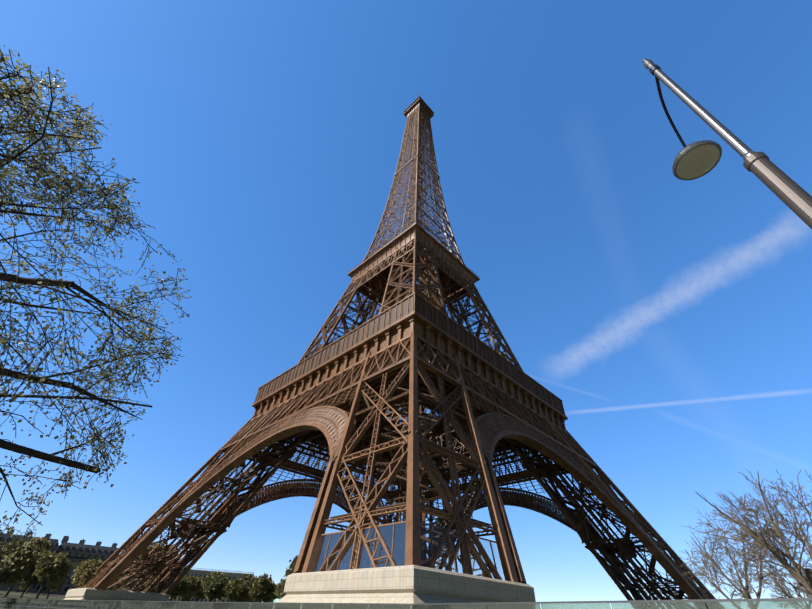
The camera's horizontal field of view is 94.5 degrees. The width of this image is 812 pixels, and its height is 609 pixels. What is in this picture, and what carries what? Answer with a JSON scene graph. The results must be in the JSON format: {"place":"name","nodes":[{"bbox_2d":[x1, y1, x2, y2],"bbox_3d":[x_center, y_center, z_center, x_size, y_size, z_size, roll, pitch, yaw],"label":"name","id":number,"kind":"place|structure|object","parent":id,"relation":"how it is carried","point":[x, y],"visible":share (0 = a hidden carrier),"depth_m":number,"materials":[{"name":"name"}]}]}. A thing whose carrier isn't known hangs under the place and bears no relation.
{"place":"outdoors","nodes":[
{"label":"outdoors","id":0,"kind":"place"},
{"bbox_2d":[0,590,228,608],"bbox_3d":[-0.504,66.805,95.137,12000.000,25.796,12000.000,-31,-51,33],"label":"ground","id":1,"kind":"structure","parent":0,"point":[17,595],"depth_m":172.14,"materials":[{"name":"grey stone"}]},
{"bbox_2d":[0,538,43,586],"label":"tree","id":2,"kind":"object","parent":1,"relation":"on","point":[8,576],"visible":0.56,"depth_m":61.93,"materials":[{"name":"green plant"}]},
{"bbox_2d":[18,579,30,593],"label":"tree","id":3,"kind":"object","parent":1,"relation":"on","point":[20,588],"depth_m":186.07,"materials":[{"name":"green plant"}]},
{"bbox_2d":[4,536,51,596],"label":"tree","id":4,"kind":"object","parent":1,"relation":"on","point":[43,545],"visible":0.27,"depth_m":145.41,"materials":[{"name":"green plant"}]},
{"bbox_2d":[19,564,42,597],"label":"tree","id":5,"kind":"object","parent":1,"relation":"on","point":[31,579],"visible":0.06,"depth_m":138.62,"materials":[{"name":"green plant"}]},
{"bbox_2d":[0,529,68,591],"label":"building","id":6,"kind":"structure","parent":1,"relation":"on","point":[54,542],"depth_m":216.65,"materials":[{"name":"stone"}]},
{"bbox_2d":[38,574,67,598],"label":"tree","id":7,"kind":"object","parent":1,"relation":"on","point":[59,587],"visible":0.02,"depth_m":133.02,"materials":[{"name":"green plant"}]},
{"bbox_2d":[32,551,75,598],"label":"tree","id":8,"kind":"object","parent":1,"relation":"on","point":[51,568],"visible":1,"depth_m":118.51,"materials":[{"name":"green plant"}]},
{"bbox_2d":[70,573,77,587],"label":"tree","id":9,"kind":"object","parent":1,"relation":"on","point":[72,577],"depth_m":165.25,"materials":[{"name":"green plant"}]},
{"bbox_2d":[35,538,118,594],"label":"building","id":10,"kind":"structure","parent":1,"relation":"on","point":[79,552],"depth_m":232.29,"materials":[{"name":"stone"}]},
{"bbox_2d":[71,558,104,588],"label":"tree","id":11,"kind":"object","parent":1,"relation":"on","point":[85,571],"visible":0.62,"depth_m":93.02,"materials":[{"name":"green plant"}]},
{"bbox_2d":[122,542,179,590],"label":"tree","id":12,"kind":"object","parent":1,"relation":"on","point":[151,547],"visible":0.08,"depth_m":111.27,"materials":[{"name":"green plant"}]},
{"bbox_2d":[142,569,172,592],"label":"tree","id":13,"kind":"object","parent":1,"relation":"on","point":[153,580],"visible":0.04,"depth_m":103.96,"materials":[{"name":"green plant"}]},
{"bbox_2d":[168,574,191,600],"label":"tree","id":14,"kind":"object","parent":1,"relation":"on","point":[182,586],"visible":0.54,"depth_m":133.09,"materials":[{"name":"green plant"}]},
{"bbox_2d":[181,575,202,600],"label":"tree","id":15,"kind":"object","parent":1,"relation":"on","point":[195,586],"visible":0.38,"depth_m":167.12,"materials":[{"name":"green plant"}]},
{"bbox_2d":[193,576,204,601],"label":"tree","id":16,"kind":"object","parent":1,"relation":"on","point":[200,592],"visible":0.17,"depth_m":190.04,"materials":[{"name":"green plant"}]},
{"bbox_2d":[197,595,206,601],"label":"tree","id":17,"kind":"object","parent":1,"relation":"on","point":[202,597],"depth_m":193.79,"materials":[{"name":"green plant"}]},
{"bbox_2d":[168,568,253,601],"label":"building","id":18,"kind":"structure","parent":1,"relation":"on","point":[201,573],"depth_m":312.87,"materials":[{"name":"stone"}]},
{"bbox_2d":[201,571,228,601],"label":"tree","id":19,"kind":"object","parent":1,"relation":"on","point":[211,575],"visible":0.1,"depth_m":176.97,"materials":[{"name":"green plant"}]},
{"bbox_2d":[204,575,230,607],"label":"tree","id":20,"kind":"object","parent":1,"relation":"on","point":[214,587],"visible":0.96,"depth_m":153.75,"materials":[{"name":"green plant"}]},
{"bbox_2d":[217,580,232,601],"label":"tree","id":21,"kind":"object","parent":1,"relation":"on","point":[223,597],"visible":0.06,"depth_m":221.82,"materials":[{"name":"green plant"}]},
{"bbox_2d":[223,578,250,601],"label":"tree","id":22,"kind":"object","parent":1,"relation":"on","point":[238,589],"visible":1,"depth_m":139.78,"materials":[{"name":"green plant"}]},
{"bbox_2d":[227,593,252,601],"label":"tree","id":23,"kind":"object","parent":1,"relation":"on","point":[230,597],"visible":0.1,"depth_m":157.92,"materials":[{"name":"green plant"}]},
{"bbox_2d":[239,573,254,599],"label":"tree","id":24,"kind":"object","parent":1,"relation":"on","point":[248,579],"visible":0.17,"depth_m":163.77,"materials":[{"name":"green plant"}]},
{"bbox_2d":[248,573,275,601],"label":"tree","id":25,"kind":"object","parent":1,"relation":"on","point":[262,588],"visible":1,"depth_m":114.57,"materials":[{"name":"green plant"}]},
{"bbox_2d":[268,584,277,601],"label":"tree","id":26,"kind":"object","parent":1,"relation":"on","point":[274,597],"visible":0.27,"depth_m":227.85,"materials":[{"name":"green plant"}]},
{"bbox_2d":[275,578,286,598],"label":"tree","id":27,"kind":"object","parent":1,"relation":"on","point":[280,592],"visible":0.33,"depth_m":147.73,"materials":[{"name":"green plant"}]},
{"bbox_2d":[283,549,300,581],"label":"tree","id":28,"kind":"object","parent":1,"relation":"on","point":[290,570],"visible":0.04,"depth_m":115.12,"materials":[{"name":"green plant"}]},
{"bbox_2d":[63,565,535,608],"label":"leg plinths","id":29,"kind":"object","parent":1,"relation":"on","point":[411,584],"visible":0.85,"depth_m":31.87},
{"bbox_2d":[87,521,716,608],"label":"glass wall","id":30,"kind":"structure","parent":29,"relation":"on","point":[393,535],"depth_m":36.47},
{"bbox_2d":[79,88,723,608],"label":"tower","id":31,"kind":"structure","parent":1,"relation":"on","point":[411,348],"depth_m":94.40,"materials":[{"name":"metal"}]},
{"bbox_2d":[642,58,811,228],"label":"street lamp","id":32,"kind":"object","parent":1,"relation":"on","point":[695,160],"visible":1,"depth_m":4.41,"materials":[{"name":"grey metal"}]},
{"bbox_2d":[0,0,811,608],"label":"sky","id":33,"kind":"structure","parent":0,"point":[668,317],"materials":[{"name":"blue"}]},
{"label":"esplanade paving","id":34,"kind":"structure","parent":0,"visible":0},
{"bbox_2d":[0,44,191,572],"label":"plane tree","id":35,"kind":"object","parent":34,"relation":"on","point":[8,93],"visible":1,"depth_m":9.36,"materials":[{"name":"green plant"}]},
{"bbox_2d":[0,598,811,608],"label":"glass fence","id":36,"kind":"object","parent":34,"relation":"on","point":[10,603],"visible":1,"depth_m":21.01,"materials":[{"name":"glass"}]},
{"bbox_2d":[677,513,811,608],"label":"bare tree","id":37,"kind":"object","parent":34,"relation":"on","point":[746,591],"visible":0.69,"depth_m":35.86,"materials":[{"name":"brown plant"}]},
{"bbox_2d":[684,469,811,597],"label":"bare tree","id":38,"kind":"object","parent":34,"relation":"on","point":[773,548],"visible":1,"depth_m":27.08,"materials":[{"name":"brown plant"}]},
{"bbox_2d":[749,558,811,608],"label":"bare tree","id":39,"kind":"object","parent":34,"relation":"on","point":[780,588],"visible":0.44,"depth_m":43.92,"materials":[{"name":"brown plant"}]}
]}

